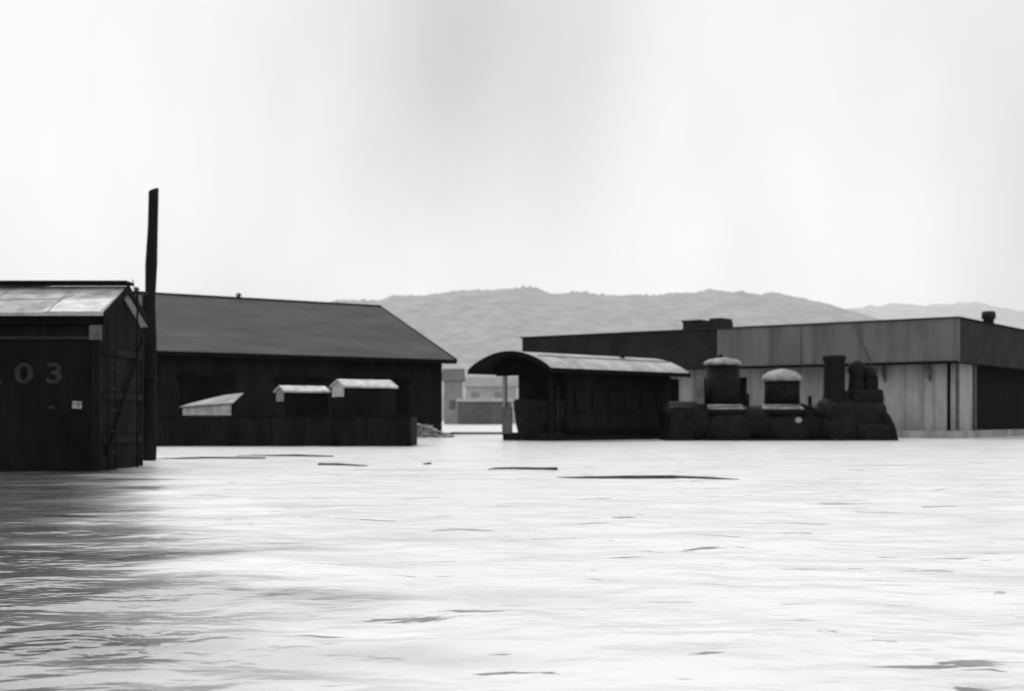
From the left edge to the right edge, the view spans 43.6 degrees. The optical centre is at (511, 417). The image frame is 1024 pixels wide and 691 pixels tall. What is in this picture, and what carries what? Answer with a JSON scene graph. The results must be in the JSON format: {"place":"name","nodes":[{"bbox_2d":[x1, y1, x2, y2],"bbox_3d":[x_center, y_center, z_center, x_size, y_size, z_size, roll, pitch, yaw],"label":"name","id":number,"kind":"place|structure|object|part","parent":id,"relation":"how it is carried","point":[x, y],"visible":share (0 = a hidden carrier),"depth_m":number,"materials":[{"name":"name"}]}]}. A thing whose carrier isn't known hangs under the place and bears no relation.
{"place":"outdoors","nodes":[
{"label":"outdoors","id":0,"kind":"place"},
{"bbox_2d":[442,396,443,420],"bbox_3d":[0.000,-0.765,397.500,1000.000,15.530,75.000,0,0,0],"label":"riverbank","id":1,"kind":"structure","parent":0,"point":[442,408],"depth_m":392.63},
{"bbox_2d":[0,421,1023,690],"bbox_3d":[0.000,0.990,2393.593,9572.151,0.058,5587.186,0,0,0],"label":"flood water","id":2,"kind":"structure","parent":0,"point":[816,565],"depth_m":8.42,"materials":[{"name":"white liquid"}]},
{"bbox_2d":[0,280,150,471],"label":"boxcar","id":3,"kind":"object","parent":2,"relation":"on","point":[71,375],"visible":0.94,"depth_m":23.90,"materials":[{"name":"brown wood"}]},
{"bbox_2d":[142,188,158,460],"bbox_3d":[-8.505,-1.695,30.000,0.433,7.390,0.320,0,0,0],"label":"wooden pole","id":4,"kind":"object","parent":2,"relation":"in","point":[149,394],"visible":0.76,"depth_m":29.89,"materials":[{"name":"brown wood"}]},
{"bbox_2d":[156,457,265,458],"bbox_3d":[-7.513,0.981,31.465,2.866,0.058,0.163,0,0,-12],"label":"driftwood","id":5,"kind":"object","parent":2,"relation":"on","point":[216,458],"visible":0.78,"depth_m":31.53,"materials":[{"name":"grey wood"}]},
{"bbox_2d":[180,393,242,416],"bbox_3d":[-11.475,0.260,49.020,2.050,2.480,1.760,0,0,0],"label":"lean to shed","id":6,"kind":"object","parent":2,"relation":"on","point":[219,405],"visible":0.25,"depth_m":48.20,"materials":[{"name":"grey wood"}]},
{"bbox_2d":[237,454,333,456],"bbox_3d":[-5.888,0.981,33.312,2.651,0.077,0.166,0,0,11],"label":"driftwood","id":7,"kind":"object","parent":2,"relation":"on","point":[292,455],"visible":0.81,"depth_m":33.27,"materials":[{"name":"grey wood"}]},
{"bbox_2d":[157,415,416,446],"bbox_3d":[-11.015,0.700,46.375,15.050,1.600,2.850,0,0,0],"label":"gondola car","id":8,"kind":"object","parent":2,"relation":"on","point":[368,430],"visible":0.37,"depth_m":45.00,"materials":[{"name":"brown wood"}]},
{"bbox_2d":[132,279,456,434],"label":"warehouse","id":9,"kind":"structure","parent":2,"relation":"on","point":[256,352],"depth_m":66.98,"materials":[{"name":"black wood"}]},
{"bbox_2d":[273,385,330,416],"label":"shed","id":10,"kind":"structure","parent":2,"relation":"on","point":[301,400],"depth_m":47.94,"materials":[{"name":"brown wood"}]},
{"bbox_2d":[298,401,312,416],"bbox_3d":[-7.740,0.175,47.922,0.600,1.650,0.027,0,0,-33],"label":"door","id":11,"kind":"structure","parent":10,"relation":"in","point":[304,407],"depth_m":47.91,"materials":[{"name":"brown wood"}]},
{"bbox_2d":[318,463,366,465],"bbox_3d":[-3.543,0.990,26.861,1.305,0.077,0.080,0,0,31],"label":"driftwood","id":12,"kind":"object","parent":2,"relation":"on","point":[340,464],"visible":0.75,"depth_m":26.88,"materials":[{"name":"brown wood"}]},
{"bbox_2d":[329,379,397,416],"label":"shed","id":13,"kind":"structure","parent":2,"relation":"on","point":[361,397],"depth_m":47.76,"materials":[{"name":"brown wood"}]},
{"bbox_2d":[358,396,371,414],"bbox_3d":[-5.470,0.090,47.622,0.600,1.820,0.027,0,0,-33],"label":"door","id":14,"kind":"structure","parent":13,"relation":"in","point":[364,402],"depth_m":47.61,"materials":[{"name":"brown wood"}]},
{"bbox_2d":[417,423,453,437],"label":"flood debris","id":15,"kind":"object","parent":2,"relation":"on","point":[425,432],"visible":0.64,"depth_m":65.70,"materials":[{"name":"grey wood"}]},
{"bbox_2d":[444,381,462,423],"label":"walls","id":16,"kind":"structure","parent":2,"relation":"on","point":[453,390],"depth_m":205.00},
{"bbox_2d":[450,401,455,408],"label":"window","id":17,"kind":"structure","parent":16,"relation":"attached to","point":[452,404],"depth_m":204.94,"materials":[{"name":"grey glass"}]},
{"bbox_2d":[442,369,464,381],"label":"roof","id":18,"kind":"structure","parent":16,"relation":"on","point":[453,374],"depth_m":206.26,"materials":[{"name":"grey"}]},
{"bbox_2d":[447,432,501,433],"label":"floating timber","id":19,"kind":"object","parent":2,"relation":"on","point":[475,433],"visible":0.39,"depth_m":78.26,"materials":[{"name":"grey wood"}]},
{"bbox_2d":[456,399,512,424],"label":"building","id":20,"kind":"structure","parent":2,"relation":"on","point":[479,411],"depth_m":196.00,"materials":[{"name":"grey"}]},
{"bbox_2d":[477,405,489,424],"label":"door","id":21,"kind":"structure","parent":20,"relation":"in","point":[483,411],"depth_m":195.94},
{"bbox_2d":[464,377,517,423],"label":"distant warehouse","id":22,"kind":"structure","parent":2,"relation":"on","point":[484,387],"depth_m":228.00,"materials":[{"name":"grey"}]},
{"bbox_2d":[472,392,478,397],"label":"window","id":23,"kind":"structure","parent":22,"relation":"in","point":[474,394],"depth_m":227.96,"materials":[{"name":"grey glass"}]},
{"bbox_2d":[495,392,501,397],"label":"window","id":24,"kind":"structure","parent":22,"relation":"in","point":[497,394],"depth_m":227.96,"materials":[{"name":"grey glass"}]},
{"bbox_2d":[488,467,557,469],"bbox_3d":[0.225,0.980,24.643,1.340,0.086,0.431,0,0,6],"label":"driftwood","id":25,"kind":"object","parent":2,"relation":"on","point":[543,468],"visible":0.88,"depth_m":24.70,"materials":[{"name":"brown wood"}]},
{"bbox_2d":[468,351,690,440],"bbox_3d":[3.253,-0.745,59.151,9.720,4.490,5.110,0,0,-45],"label":"railway car","id":26,"kind":"object","parent":2,"relation":"on","point":[568,397],"visible":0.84,"depth_m":57.14,"materials":[{"name":"black metal"}]},
{"bbox_3d":[3.028,-0.750,56.491,0.800,1.000,0.047,0,0,-45],"label":"window frame","id":27,"kind":"part","parent":26,"relation":"part of","materials":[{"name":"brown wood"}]},
{"bbox_3d":[3.051,-0.750,56.469,0.012,0.840,0.640,0,0,45],"label":"window pane","id":28,"kind":"part","parent":26,"relation":"part of","materials":[{"name":"black glass"}]},
{"bbox_3d":[3.841,-0.750,57.305,0.800,1.000,0.047,0,0,-45],"label":"window frame","id":29,"kind":"part","parent":26,"relation":"part of","materials":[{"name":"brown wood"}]},
{"bbox_3d":[3.864,-0.750,57.282,0.012,0.840,0.640,0,0,45],"label":"window pane","id":30,"kind":"part","parent":26,"relation":"part of","materials":[{"name":"black glass"}]},
{"bbox_3d":[4.654,-0.750,58.118,0.047,1.000,0.800,0,0,45],"label":"window frame","id":31,"kind":"part","parent":26,"relation":"part of","materials":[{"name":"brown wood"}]},
{"bbox_3d":[4.677,-0.750,58.095,0.640,0.840,0.012,0,0,-45],"label":"window pane","id":32,"kind":"part","parent":26,"relation":"part of","materials":[{"name":"black glass"}]},
{"bbox_3d":[5.467,-0.750,58.931,0.800,1.000,0.047,0,0,-45],"label":"window frame","id":33,"kind":"part","parent":26,"relation":"part of","materials":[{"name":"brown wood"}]},
{"bbox_3d":[5.490,-0.750,58.908,0.640,0.840,0.012,0,0,-45],"label":"window pane","id":34,"kind":"part","parent":26,"relation":"part of","materials":[{"name":"black glass"}]},
{"bbox_3d":[6.280,-0.750,59.744,0.800,1.000,0.047,0,0,-45],"label":"window frame","id":35,"kind":"part","parent":26,"relation":"part of","materials":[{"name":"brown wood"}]},
{"bbox_3d":[6.303,-0.750,59.721,0.640,0.840,0.012,0,0,-45],"label":"window pane","id":36,"kind":"part","parent":26,"relation":"part of","materials":[{"name":"black glass"}]},
{"bbox_3d":[7.093,-0.750,60.557,0.047,1.000,0.800,0,0,45],"label":"window frame","id":37,"kind":"part","parent":26,"relation":"part of","materials":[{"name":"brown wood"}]},
{"bbox_3d":[7.116,-0.750,60.534,0.012,0.840,0.640,0,0,45],"label":"window pane","id":38,"kind":"part","parent":26,"relation":"part of","materials":[{"name":"black glass"}]},
{"bbox_2d":[598,477,676,478],"bbox_3d":[2.050,0.981,20.954,1.303,0.037,0.128,0,0,0],"label":"driftwood","id":39,"kind":"object","parent":2,"relation":"on","point":[636,478],"visible":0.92,"depth_m":20.95,"materials":[{"name":"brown wood"}]},
{"bbox_2d":[557,475,738,479],"bbox_3d":[2.235,0.980,21.155,2.986,0.067,0.260,0,0,7],"label":"driftwood","id":40,"kind":"object","parent":2,"relation":"on","point":[675,476],"visible":0.74,"depth_m":21.17,"materials":[{"name":"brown wood"}]},
{"bbox_2d":[520,311,1023,438],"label":"engine shed","id":41,"kind":"structure","parent":2,"relation":"on","point":[954,377],"depth_m":67.11,"materials":[{"name":"metal"}]},
{"bbox_2d":[671,379,678,400],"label":"door","id":42,"kind":"structure","parent":41,"relation":"in","point":[674,382],"depth_m":72.34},
{"bbox_2d":[660,354,898,440],"bbox_3d":[11.964,-0.520,57.472,10.341,4.679,2.850,0,0,-4],"label":"steam locomotive","id":43,"kind":"object","parent":2,"relation":"on","point":[856,410],"visible":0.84,"depth_m":56.67,"materials":[{"name":"black metal"}]},
{"bbox_2d":[0,0,1023,310],"label":"sky","id":44,"kind":"structure","parent":0,"point":[845,154],"materials":[{"name":"white"}]},
{"bbox_2d":[331,285,880,398],"bbox_3d":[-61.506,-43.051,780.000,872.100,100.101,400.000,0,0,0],"label":"wooded hills","id":45,"kind":"structure","parent":0,"point":[467,330],"depth_m":762.01,"materials":[{"name":"grey plant"}]},
{"bbox_2d":[847,302,1023,328],"bbox_3d":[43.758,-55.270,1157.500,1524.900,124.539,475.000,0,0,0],"label":"distant hills","id":46,"kind":"structure","parent":0,"point":[1004,316],"depth_m":1203.99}
]}

